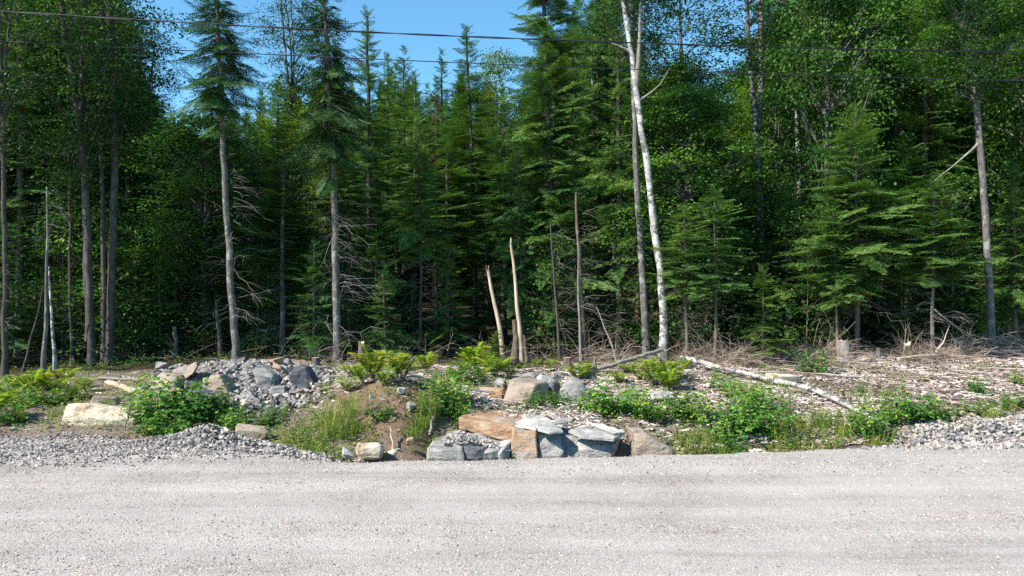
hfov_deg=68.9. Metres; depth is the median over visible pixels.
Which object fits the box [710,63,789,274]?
leafy tree
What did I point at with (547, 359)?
stick
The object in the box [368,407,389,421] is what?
broadleaf plant
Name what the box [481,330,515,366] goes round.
fir sapling
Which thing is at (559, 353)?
forest tree
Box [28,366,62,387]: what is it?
fern
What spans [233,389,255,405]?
boulder
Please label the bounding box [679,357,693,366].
fern
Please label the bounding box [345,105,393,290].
conifer tree
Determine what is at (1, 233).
leafy tree
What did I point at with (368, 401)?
leafy weed
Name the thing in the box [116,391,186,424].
raspberry bush
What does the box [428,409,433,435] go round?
stick
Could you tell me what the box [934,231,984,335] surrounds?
fir sapling
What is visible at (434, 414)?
grass tuft
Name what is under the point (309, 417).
goldenrod
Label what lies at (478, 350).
fern
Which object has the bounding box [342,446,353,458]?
boulder
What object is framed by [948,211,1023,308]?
leafy sapling
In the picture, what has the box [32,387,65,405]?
raspberry bush
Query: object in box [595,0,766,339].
maple tree
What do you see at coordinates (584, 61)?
conifer tree
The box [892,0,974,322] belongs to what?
conifer tree
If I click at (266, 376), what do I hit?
boulder
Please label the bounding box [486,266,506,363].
snag
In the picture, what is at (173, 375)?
boulder
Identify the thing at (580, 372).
fern
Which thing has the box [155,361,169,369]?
rubble stone
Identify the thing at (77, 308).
fir sapling
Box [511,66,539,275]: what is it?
conifer tree
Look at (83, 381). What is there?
fern
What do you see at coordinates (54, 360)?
snag
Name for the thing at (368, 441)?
grass tuft
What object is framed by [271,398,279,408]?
rubble stone
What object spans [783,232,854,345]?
fir sapling
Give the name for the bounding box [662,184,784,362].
fir tree
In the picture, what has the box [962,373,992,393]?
raspberry bush
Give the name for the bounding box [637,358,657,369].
fern
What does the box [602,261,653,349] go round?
fir sapling
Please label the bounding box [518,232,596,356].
leafy sapling
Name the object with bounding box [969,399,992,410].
goldenrod
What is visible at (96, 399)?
boulder
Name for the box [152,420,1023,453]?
gravel bank
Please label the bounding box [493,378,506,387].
boulder
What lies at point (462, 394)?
raspberry bush
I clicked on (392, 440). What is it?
stick
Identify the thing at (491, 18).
sky
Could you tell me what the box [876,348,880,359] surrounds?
tree stump
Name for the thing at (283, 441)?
goldenrod
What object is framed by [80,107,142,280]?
conifer tree
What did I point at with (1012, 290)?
fir tree
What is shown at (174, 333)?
dead tree
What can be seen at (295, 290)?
fir sapling
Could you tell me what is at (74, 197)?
forest tree
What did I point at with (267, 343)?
fir sapling
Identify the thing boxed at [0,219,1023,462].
ground
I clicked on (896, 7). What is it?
leafy tree
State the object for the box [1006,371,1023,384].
raspberry bush
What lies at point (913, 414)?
raspberry bush
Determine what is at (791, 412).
leafy weed
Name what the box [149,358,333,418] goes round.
rubble fragments
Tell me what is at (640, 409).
raspberry bush
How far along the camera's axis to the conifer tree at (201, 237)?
30.48 m
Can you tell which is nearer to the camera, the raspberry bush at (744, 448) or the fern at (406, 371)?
the raspberry bush at (744, 448)
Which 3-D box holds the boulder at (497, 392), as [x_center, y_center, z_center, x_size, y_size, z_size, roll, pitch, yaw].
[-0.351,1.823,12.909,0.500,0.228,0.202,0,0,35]
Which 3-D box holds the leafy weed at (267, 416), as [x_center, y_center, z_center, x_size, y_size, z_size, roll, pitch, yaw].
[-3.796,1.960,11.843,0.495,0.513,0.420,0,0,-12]
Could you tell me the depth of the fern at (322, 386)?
12.91 m
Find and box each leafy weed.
[257,395,287,425]
[280,400,289,416]
[336,402,365,427]
[364,383,377,409]
[412,379,432,428]
[418,387,428,412]
[426,371,443,421]
[431,374,442,396]
[434,372,473,407]
[655,402,669,424]
[710,362,721,379]
[745,365,776,403]
[777,371,795,418]
[779,389,808,415]
[805,391,821,424]
[819,404,844,427]
[851,372,869,411]
[868,371,900,407]
[886,367,907,406]
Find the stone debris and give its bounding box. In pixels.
[443,430,510,451]
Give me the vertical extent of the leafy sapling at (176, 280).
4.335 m
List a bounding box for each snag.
[48,267,57,370]
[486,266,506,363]
[509,238,529,365]
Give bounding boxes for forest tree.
[15,125,123,363]
[314,132,380,352]
[532,222,586,359]
[557,192,608,359]
[575,0,700,357]
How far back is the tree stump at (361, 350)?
18.53 m
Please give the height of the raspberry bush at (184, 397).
0.771 m
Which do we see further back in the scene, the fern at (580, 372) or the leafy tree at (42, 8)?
the leafy tree at (42, 8)
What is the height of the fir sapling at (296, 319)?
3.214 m
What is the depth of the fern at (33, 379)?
13.65 m
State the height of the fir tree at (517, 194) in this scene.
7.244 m
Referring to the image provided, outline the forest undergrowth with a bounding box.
[0,324,1022,372]
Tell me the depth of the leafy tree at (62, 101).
23.42 m
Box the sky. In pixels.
[123,0,781,140]
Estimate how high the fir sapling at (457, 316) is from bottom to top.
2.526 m
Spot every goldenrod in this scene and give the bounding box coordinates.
[15,382,49,403]
[41,379,79,403]
[65,380,102,400]
[268,423,303,444]
[279,412,316,444]
[280,418,328,449]
[292,399,334,431]
[292,419,349,447]
[301,390,349,424]
[311,436,350,460]
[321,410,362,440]
[661,422,695,446]
[676,425,713,453]
[679,431,737,454]
[756,436,793,451]
[763,417,817,449]
[779,420,824,451]
[798,414,843,446]
[860,425,898,445]
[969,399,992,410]
[980,399,1018,416]
[997,392,1023,411]
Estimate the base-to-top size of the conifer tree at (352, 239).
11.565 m
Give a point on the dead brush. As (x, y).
(941, 352)
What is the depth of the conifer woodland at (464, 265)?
48.06 m
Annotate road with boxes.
[0,437,1023,575]
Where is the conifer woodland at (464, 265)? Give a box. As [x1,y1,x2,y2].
[211,0,652,303]
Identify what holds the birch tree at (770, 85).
on the ground at (403, 453)
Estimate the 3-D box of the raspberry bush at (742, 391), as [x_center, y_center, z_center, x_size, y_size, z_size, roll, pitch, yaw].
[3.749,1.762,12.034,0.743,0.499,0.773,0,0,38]
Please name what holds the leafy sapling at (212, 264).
on the ground at (403, 453)
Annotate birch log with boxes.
[680,355,765,380]
[766,377,807,389]
[807,386,877,420]
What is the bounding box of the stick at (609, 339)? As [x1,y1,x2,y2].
[596,307,618,367]
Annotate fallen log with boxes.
[98,376,139,380]
[106,380,147,393]
[290,359,311,364]
[558,369,626,372]
[580,348,663,375]
[898,354,936,358]
[993,348,1023,355]
[997,337,1023,345]
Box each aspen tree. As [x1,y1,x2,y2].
[119,29,195,341]
[237,0,332,341]
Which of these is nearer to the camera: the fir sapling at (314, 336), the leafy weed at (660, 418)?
the leafy weed at (660, 418)
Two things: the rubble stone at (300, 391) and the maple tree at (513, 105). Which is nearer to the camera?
the rubble stone at (300, 391)
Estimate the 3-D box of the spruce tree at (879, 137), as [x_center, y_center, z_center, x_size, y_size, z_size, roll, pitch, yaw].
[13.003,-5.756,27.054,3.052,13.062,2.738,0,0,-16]
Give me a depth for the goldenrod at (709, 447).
10.56 m
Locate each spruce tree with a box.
[161,0,279,358]
[274,0,393,362]
[834,4,920,307]
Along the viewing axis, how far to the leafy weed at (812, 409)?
11.38 m
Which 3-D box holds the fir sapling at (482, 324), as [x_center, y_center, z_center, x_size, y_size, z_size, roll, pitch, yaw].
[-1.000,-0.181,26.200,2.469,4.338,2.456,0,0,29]
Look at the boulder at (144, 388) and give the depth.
13.57 m
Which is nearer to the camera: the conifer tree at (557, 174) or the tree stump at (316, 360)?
the tree stump at (316, 360)
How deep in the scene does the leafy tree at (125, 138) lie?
38.16 m
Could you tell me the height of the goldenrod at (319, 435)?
0.448 m
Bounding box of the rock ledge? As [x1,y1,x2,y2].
[426,407,624,460]
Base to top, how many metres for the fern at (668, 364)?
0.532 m
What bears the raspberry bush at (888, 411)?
on the ground at (403, 453)
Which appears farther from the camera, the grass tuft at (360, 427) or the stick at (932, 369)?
the stick at (932, 369)
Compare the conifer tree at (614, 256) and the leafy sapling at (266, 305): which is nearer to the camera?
the leafy sapling at (266, 305)
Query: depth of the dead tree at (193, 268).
23.97 m
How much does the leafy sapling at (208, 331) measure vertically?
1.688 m
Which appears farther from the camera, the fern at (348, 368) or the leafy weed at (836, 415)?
the fern at (348, 368)
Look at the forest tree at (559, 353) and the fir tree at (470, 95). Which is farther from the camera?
the fir tree at (470, 95)
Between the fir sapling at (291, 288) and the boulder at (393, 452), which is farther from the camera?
the fir sapling at (291, 288)
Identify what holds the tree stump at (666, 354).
on the ground at (403, 453)
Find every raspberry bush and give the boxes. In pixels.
[0,375,23,402]
[0,398,29,424]
[6,380,44,409]
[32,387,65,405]
[51,382,80,400]
[111,375,205,422]
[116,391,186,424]
[129,419,159,434]
[144,403,193,435]
[153,371,210,416]
[157,373,241,423]
[192,388,239,423]
[215,401,257,429]
[232,412,267,429]
[252,405,282,425]
[415,375,473,416]
[417,367,461,393]
[436,381,473,407]
[443,358,469,379]
[443,361,484,383]
[443,399,474,424]
[519,390,546,408]
[535,395,555,405]
[544,389,573,408]
[568,387,599,409]
[581,390,621,415]
[585,373,638,415]
[604,378,670,415]
[620,385,674,421]
[661,385,700,417]
[662,387,720,425]
[697,414,747,442]
[705,368,741,389]
[708,385,784,434]
[710,396,764,436]
[715,373,758,398]
[720,434,751,453]
[721,382,771,412]
[729,394,803,438]
[732,386,790,417]
[789,347,836,374]
[830,400,896,436]
[849,413,895,442]
[871,392,911,424]
[887,384,935,422]
[903,389,948,421]
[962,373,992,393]
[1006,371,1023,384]
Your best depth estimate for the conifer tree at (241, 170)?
35.15 m
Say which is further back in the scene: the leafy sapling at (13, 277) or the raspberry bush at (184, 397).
the leafy sapling at (13, 277)
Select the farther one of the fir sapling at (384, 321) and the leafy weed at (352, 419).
the fir sapling at (384, 321)
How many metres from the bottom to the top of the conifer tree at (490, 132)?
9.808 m
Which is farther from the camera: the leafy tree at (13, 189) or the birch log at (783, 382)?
the leafy tree at (13, 189)
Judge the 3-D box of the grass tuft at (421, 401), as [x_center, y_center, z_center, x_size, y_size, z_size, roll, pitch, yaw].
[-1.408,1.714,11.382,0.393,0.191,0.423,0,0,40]
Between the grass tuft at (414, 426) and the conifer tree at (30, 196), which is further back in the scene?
the conifer tree at (30, 196)
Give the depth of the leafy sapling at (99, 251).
20.97 m
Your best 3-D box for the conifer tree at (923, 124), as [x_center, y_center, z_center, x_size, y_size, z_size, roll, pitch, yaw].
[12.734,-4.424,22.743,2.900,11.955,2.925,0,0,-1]
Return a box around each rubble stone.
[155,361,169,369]
[183,380,195,389]
[195,373,207,378]
[216,397,234,408]
[224,360,236,367]
[226,367,236,373]
[236,356,248,362]
[241,360,253,368]
[253,399,262,403]
[266,356,284,363]
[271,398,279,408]
[272,362,287,372]
[283,358,293,364]
[288,389,304,395]
[298,384,309,389]
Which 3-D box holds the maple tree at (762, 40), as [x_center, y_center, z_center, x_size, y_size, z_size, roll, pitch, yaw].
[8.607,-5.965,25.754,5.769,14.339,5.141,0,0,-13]
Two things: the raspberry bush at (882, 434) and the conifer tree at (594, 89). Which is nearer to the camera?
the raspberry bush at (882, 434)
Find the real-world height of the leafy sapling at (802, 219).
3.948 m
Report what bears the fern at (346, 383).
on the ground at (403, 453)
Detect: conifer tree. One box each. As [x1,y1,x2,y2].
[0,0,73,327]
[0,0,77,356]
[6,14,53,322]
[27,49,99,304]
[65,69,169,349]
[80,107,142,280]
[93,135,155,266]
[95,119,169,285]
[135,143,170,275]
[152,121,209,302]
[171,144,220,325]
[186,137,248,337]
[204,148,239,318]
[209,113,265,303]
[229,105,248,296]
[230,126,286,318]
[232,123,340,354]
[240,79,325,348]
[246,89,272,298]
[254,137,270,302]
[257,112,316,311]
[260,103,321,318]
[280,119,330,322]
[305,70,373,328]
[310,88,336,248]
[323,134,354,290]
[327,75,363,319]
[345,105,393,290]
[372,86,401,302]
[373,63,417,310]
[382,69,443,326]
[392,99,495,346]
[417,74,455,311]
[419,93,441,307]
[461,85,498,294]
[462,79,501,312]
[462,103,516,321]
[465,83,499,302]
[466,103,520,338]
[475,106,575,345]
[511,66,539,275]
[512,51,567,329]
[531,109,573,302]
[535,67,581,303]
[552,54,581,296]
[558,0,622,317]
[561,15,588,302]
[567,10,626,302]
[570,6,596,273]
[571,9,663,352]
[572,17,621,334]
[601,1,632,299]
[612,59,672,303]
[622,39,655,317]
[624,67,640,283]
[659,127,730,324]
[780,96,815,266]
[811,1,847,173]
[830,25,880,283]
[876,0,978,335]
[877,14,905,274]
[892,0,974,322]
[919,0,989,293]
[929,1,1007,311]
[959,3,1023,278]
[963,42,981,245]
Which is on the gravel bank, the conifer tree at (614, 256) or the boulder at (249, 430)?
the boulder at (249, 430)
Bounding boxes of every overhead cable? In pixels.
[0,10,1023,52]
[0,41,1022,80]
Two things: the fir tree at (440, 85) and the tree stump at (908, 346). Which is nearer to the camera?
the tree stump at (908, 346)
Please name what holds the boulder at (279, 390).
on the ground at (403, 453)
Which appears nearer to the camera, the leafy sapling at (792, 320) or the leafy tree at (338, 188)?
the leafy sapling at (792, 320)
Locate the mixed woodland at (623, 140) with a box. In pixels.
[1,0,1009,300]
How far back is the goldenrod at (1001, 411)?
11.98 m
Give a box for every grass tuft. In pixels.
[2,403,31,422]
[46,404,66,417]
[301,439,324,453]
[315,404,355,438]
[318,404,341,427]
[329,409,354,422]
[335,422,356,438]
[337,390,363,407]
[340,401,361,417]
[349,414,374,432]
[359,436,375,442]
[400,425,424,438]
[405,415,428,429]
[411,394,432,405]
[411,415,434,428]
[414,403,439,418]
[418,430,443,453]
[670,439,697,454]
[674,426,700,443]
[697,425,725,443]
[704,438,735,453]
[759,418,791,441]
[759,441,789,451]
[787,412,812,433]
[799,441,825,450]
[806,405,830,428]
[820,436,843,448]
[828,419,857,437]
[842,405,864,421]
[865,434,886,446]
[879,429,901,438]
[981,406,1001,418]
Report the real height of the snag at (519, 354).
3.282 m
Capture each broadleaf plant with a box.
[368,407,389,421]
[377,403,399,415]
[930,405,955,421]
[932,399,962,419]
[958,398,988,415]
[972,406,997,415]
[975,390,1008,410]
[998,390,1023,408]
[1008,395,1023,408]
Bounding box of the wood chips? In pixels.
[2,348,1023,461]
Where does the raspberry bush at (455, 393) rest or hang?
on the ground at (403, 453)
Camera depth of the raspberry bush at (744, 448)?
10.62 m
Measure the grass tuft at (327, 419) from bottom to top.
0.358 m
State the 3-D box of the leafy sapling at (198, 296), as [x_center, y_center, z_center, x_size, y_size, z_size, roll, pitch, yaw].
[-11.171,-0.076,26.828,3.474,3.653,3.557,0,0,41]
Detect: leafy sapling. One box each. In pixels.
[0,205,100,354]
[0,210,119,361]
[0,238,35,341]
[0,239,31,332]
[0,245,51,322]
[0,281,28,331]
[0,286,69,357]
[9,199,101,339]
[24,299,77,348]
[41,228,181,339]
[45,202,174,356]
[57,226,121,334]
[60,243,146,353]
[69,285,173,358]
[75,219,166,346]
[106,240,167,331]
[117,206,226,359]
[154,228,214,336]
[160,296,244,352]
[168,241,237,324]
[173,212,269,352]
[207,242,291,354]
[210,209,298,340]
[242,218,326,328]
[247,228,321,343]
[273,239,373,335]
[281,240,368,356]
[322,235,437,335]
[326,240,407,347]
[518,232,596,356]
[591,274,692,348]
[623,217,703,332]
[649,275,764,353]
[703,209,780,324]
[712,218,781,328]
[748,203,860,348]
[753,282,830,336]
[779,199,904,347]
[780,267,833,311]
[838,269,920,333]
[867,281,929,332]
[870,167,1022,346]
[886,249,965,323]
[929,285,972,327]
[948,203,1023,336]
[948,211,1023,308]
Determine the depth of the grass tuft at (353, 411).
11.04 m
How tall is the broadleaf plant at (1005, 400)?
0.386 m
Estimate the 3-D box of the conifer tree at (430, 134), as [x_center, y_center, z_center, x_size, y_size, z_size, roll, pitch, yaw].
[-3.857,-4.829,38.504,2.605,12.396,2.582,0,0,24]
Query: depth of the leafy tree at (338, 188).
44.94 m
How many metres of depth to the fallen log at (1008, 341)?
18.43 m
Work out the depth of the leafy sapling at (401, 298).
24.34 m
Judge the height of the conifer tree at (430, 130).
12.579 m
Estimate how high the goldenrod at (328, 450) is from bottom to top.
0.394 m
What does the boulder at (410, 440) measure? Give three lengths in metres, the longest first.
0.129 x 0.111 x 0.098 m
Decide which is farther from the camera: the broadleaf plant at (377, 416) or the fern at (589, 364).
the fern at (589, 364)
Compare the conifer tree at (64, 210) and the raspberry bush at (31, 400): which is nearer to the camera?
the raspberry bush at (31, 400)
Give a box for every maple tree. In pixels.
[0,0,91,375]
[0,0,186,367]
[17,0,195,364]
[452,44,532,317]
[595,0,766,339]
[681,0,820,322]
[877,0,1023,352]
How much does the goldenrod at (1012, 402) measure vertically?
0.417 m
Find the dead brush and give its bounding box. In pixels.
[14,311,1023,372]
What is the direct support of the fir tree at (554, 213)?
on the ground at (403, 453)
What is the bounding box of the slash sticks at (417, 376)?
[304,348,1023,412]
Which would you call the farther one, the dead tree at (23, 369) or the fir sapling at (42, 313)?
the fir sapling at (42, 313)
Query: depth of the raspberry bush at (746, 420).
11.27 m
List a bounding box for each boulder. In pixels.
[62,403,140,425]
[90,396,121,405]
[127,384,150,393]
[149,371,185,401]
[172,362,198,379]
[186,389,212,400]
[203,374,234,394]
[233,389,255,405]
[235,423,268,440]
[253,364,278,390]
[269,386,286,395]
[289,364,317,387]
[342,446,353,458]
[355,442,383,459]
[387,448,397,455]
[396,387,405,393]
[406,401,416,411]
[406,437,414,444]
[477,394,486,403]
[479,387,505,398]
[487,401,498,408]
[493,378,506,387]
[504,375,548,404]
[522,372,539,376]
[536,375,551,387]
[545,412,556,417]
[549,382,559,399]
[551,372,561,381]
[557,405,569,412]
[559,377,591,401]
[594,383,606,392]
[645,390,672,400]
[765,373,798,384]
[1008,417,1018,421]
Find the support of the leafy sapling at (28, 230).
on the ground at (403, 453)
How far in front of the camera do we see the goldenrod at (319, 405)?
11.54 m
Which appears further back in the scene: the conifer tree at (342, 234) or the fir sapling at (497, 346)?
the conifer tree at (342, 234)
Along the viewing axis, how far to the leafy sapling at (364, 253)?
22.62 m
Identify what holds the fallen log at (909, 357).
on the ground at (403, 453)
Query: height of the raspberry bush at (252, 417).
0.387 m
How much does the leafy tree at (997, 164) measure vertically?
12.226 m
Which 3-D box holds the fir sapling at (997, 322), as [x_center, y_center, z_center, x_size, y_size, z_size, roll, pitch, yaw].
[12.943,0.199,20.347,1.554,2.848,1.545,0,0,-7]
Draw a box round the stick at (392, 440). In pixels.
[383,424,394,448]
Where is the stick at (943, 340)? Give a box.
[935,325,949,351]
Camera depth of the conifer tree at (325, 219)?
29.69 m
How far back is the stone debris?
10.41 m
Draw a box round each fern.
[0,384,20,403]
[0,392,22,411]
[2,375,24,388]
[10,368,52,392]
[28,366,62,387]
[36,376,72,394]
[48,368,79,383]
[62,382,83,395]
[73,376,102,391]
[99,400,112,404]
[314,383,332,391]
[337,376,357,390]
[340,362,364,379]
[346,344,392,380]
[350,364,375,384]
[371,364,394,385]
[383,349,415,377]
[393,358,419,379]
[404,361,419,370]
[415,351,439,370]
[454,348,483,368]
[456,360,472,369]
[460,341,491,369]
[469,364,491,380]
[472,356,514,375]
[492,357,510,371]
[503,364,519,378]
[544,359,556,368]
[565,364,590,378]
[577,361,594,370]
[609,370,627,382]
[618,361,641,372]
[631,367,644,380]
[636,360,668,384]
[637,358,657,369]
[648,355,685,377]
[654,367,684,389]
[670,360,689,374]
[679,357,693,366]
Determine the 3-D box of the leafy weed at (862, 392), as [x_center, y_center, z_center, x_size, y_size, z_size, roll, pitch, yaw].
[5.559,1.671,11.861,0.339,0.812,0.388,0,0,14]
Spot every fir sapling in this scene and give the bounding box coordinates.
[0,211,49,364]
[24,271,60,351]
[48,230,100,353]
[54,265,84,336]
[96,233,169,355]
[123,253,168,346]
[128,248,196,354]
[132,258,192,356]
[151,243,215,352]
[165,244,227,348]
[224,261,273,339]
[240,242,298,352]
[271,269,310,351]
[278,251,319,347]
[279,239,351,361]
[286,247,331,348]
[341,215,417,356]
[355,260,410,359]
[393,275,430,351]
[411,236,480,356]
[440,278,469,342]
[454,223,511,342]
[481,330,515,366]
[544,271,588,347]
[558,236,605,341]
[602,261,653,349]
[747,235,808,342]
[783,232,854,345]
[874,260,929,350]
[879,236,918,311]
[913,233,978,341]
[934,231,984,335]
[959,248,1023,341]
[969,253,1022,334]
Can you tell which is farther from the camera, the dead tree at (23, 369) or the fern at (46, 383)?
the dead tree at (23, 369)
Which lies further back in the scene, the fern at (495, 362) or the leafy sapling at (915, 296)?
the leafy sapling at (915, 296)
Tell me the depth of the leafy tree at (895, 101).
34.44 m
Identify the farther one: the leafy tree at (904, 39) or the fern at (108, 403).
the leafy tree at (904, 39)
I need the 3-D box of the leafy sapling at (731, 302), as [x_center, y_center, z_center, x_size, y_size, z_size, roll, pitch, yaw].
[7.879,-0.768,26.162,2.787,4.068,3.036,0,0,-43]
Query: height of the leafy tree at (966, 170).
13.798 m
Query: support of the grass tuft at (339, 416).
on the ground at (403, 453)
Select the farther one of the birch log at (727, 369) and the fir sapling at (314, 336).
the fir sapling at (314, 336)
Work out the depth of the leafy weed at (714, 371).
14.49 m
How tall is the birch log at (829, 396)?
0.334 m
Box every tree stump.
[312,357,319,367]
[357,341,364,367]
[563,357,571,366]
[660,350,668,364]
[833,339,853,360]
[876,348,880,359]
[903,341,915,361]
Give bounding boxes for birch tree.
[585,0,669,361]
[739,0,843,298]
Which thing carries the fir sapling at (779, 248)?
on the ground at (403, 453)
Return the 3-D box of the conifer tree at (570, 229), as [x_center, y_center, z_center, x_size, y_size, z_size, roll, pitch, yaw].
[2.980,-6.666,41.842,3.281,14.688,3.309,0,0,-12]
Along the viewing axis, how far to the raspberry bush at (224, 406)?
11.95 m
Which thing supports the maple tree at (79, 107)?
on the ground at (403, 453)
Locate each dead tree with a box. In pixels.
[13,186,74,371]
[21,288,42,371]
[172,326,177,357]
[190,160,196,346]
[215,300,223,356]
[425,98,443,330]
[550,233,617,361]
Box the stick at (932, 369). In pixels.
[931,355,933,372]
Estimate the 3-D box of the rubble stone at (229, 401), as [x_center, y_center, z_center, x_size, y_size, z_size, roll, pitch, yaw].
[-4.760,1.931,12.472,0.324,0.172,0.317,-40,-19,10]
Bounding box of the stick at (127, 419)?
[114,410,130,430]
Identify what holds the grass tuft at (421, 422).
on the ground at (403, 453)
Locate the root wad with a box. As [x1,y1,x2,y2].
[571,357,597,379]
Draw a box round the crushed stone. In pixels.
[0,389,1023,468]
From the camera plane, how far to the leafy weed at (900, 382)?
12.45 m
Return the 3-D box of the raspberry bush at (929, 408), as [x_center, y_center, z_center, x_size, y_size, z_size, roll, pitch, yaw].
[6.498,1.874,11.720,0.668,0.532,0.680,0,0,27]
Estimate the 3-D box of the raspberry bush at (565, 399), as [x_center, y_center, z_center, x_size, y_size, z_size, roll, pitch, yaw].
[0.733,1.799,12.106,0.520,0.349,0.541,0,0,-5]
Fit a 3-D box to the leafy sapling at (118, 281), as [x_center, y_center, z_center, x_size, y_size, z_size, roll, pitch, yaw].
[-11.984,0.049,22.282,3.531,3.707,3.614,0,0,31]
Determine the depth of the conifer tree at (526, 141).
24.97 m
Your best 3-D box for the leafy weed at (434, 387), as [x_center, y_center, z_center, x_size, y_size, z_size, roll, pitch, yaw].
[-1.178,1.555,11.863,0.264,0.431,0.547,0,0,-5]
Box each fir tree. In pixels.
[339,4,408,335]
[359,51,411,309]
[378,45,438,322]
[382,104,457,355]
[419,47,462,315]
[428,23,515,330]
[483,0,624,353]
[485,111,556,350]
[564,0,642,348]
[640,203,736,355]
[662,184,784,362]
[733,263,792,366]
[741,179,833,344]
[772,98,945,355]
[796,194,884,345]
[848,131,974,340]
[877,174,1001,359]
[964,157,1023,348]
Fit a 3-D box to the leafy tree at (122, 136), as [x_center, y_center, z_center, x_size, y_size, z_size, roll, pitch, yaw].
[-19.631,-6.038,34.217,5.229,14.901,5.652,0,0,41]
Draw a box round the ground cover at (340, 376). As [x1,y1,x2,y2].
[0,356,1020,461]
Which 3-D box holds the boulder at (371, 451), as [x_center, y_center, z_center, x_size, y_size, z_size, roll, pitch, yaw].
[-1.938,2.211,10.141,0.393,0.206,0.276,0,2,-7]
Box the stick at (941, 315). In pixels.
[934,309,978,343]
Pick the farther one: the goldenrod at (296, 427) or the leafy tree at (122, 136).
the leafy tree at (122, 136)
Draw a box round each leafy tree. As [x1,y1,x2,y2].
[0,0,45,239]
[0,0,47,214]
[0,43,31,278]
[4,0,124,339]
[10,0,163,347]
[43,11,132,295]
[53,41,156,302]
[93,109,318,350]
[95,119,213,268]
[297,98,364,286]
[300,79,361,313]
[579,78,800,350]
[622,74,677,234]
[622,106,700,295]
[631,129,792,310]
[674,96,787,295]
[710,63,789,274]
[724,34,832,290]
[728,56,808,276]
[747,0,911,338]
[772,0,988,327]
[850,0,970,249]
[868,6,929,220]
[917,13,985,249]
[930,0,1023,252]
[941,23,1023,218]
[951,10,1023,281]
[963,19,1023,230]
[966,0,1023,256]
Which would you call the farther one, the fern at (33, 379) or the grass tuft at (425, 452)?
the fern at (33, 379)
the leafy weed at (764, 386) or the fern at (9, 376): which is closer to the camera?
the leafy weed at (764, 386)
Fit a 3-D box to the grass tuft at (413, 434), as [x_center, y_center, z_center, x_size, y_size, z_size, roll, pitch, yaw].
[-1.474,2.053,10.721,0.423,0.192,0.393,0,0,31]
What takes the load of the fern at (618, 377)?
on the ground at (403, 453)
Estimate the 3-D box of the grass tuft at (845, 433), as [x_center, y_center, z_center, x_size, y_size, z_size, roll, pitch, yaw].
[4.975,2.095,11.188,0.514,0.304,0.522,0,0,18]
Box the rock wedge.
[625,424,673,455]
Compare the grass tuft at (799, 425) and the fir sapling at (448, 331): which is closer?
the grass tuft at (799, 425)
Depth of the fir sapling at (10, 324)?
19.52 m
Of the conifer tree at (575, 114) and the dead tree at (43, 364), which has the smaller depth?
the dead tree at (43, 364)
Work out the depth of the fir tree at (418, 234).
21.43 m
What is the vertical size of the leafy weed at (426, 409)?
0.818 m
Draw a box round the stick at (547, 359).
[540,350,553,367]
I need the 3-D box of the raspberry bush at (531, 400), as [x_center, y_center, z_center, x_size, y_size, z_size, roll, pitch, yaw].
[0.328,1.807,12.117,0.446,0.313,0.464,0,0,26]
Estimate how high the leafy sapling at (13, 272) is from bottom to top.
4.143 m
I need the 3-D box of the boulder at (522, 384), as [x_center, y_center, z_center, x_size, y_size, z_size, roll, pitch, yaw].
[0.290,1.793,12.923,0.708,0.492,1.212,0,0,21]
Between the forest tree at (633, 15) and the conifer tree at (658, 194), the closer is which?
the forest tree at (633, 15)
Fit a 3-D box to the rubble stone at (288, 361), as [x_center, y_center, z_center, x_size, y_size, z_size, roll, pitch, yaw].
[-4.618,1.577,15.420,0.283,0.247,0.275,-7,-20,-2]
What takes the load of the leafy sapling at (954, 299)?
on the ground at (403, 453)
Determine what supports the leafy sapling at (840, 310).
on the ground at (403, 453)
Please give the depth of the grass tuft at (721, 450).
10.65 m
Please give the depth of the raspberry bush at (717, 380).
13.63 m
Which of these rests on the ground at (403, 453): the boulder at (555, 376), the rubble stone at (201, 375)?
the boulder at (555, 376)
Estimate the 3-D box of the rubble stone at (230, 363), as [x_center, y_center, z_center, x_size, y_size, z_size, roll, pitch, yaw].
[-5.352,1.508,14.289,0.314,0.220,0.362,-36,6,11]
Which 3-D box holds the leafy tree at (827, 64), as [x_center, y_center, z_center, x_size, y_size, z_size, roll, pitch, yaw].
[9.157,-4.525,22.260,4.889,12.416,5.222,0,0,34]
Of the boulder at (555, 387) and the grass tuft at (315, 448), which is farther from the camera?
the boulder at (555, 387)
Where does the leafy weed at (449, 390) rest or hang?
on the ground at (403, 453)
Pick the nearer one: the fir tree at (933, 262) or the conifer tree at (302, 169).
the fir tree at (933, 262)
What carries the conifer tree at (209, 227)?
on the ground at (403, 453)
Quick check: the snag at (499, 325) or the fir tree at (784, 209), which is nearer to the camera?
the snag at (499, 325)
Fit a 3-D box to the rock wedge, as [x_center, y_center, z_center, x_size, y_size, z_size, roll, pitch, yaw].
[1.948,2.446,10.737,0.598,0.846,1.020,0,0,0]
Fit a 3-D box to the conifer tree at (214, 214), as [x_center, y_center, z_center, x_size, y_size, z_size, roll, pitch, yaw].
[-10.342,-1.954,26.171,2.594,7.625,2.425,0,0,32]
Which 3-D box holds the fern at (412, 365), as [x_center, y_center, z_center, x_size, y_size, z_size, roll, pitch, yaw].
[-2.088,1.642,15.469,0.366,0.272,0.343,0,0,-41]
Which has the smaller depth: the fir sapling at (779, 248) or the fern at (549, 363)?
the fern at (549, 363)
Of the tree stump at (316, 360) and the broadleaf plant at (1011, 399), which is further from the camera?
the tree stump at (316, 360)

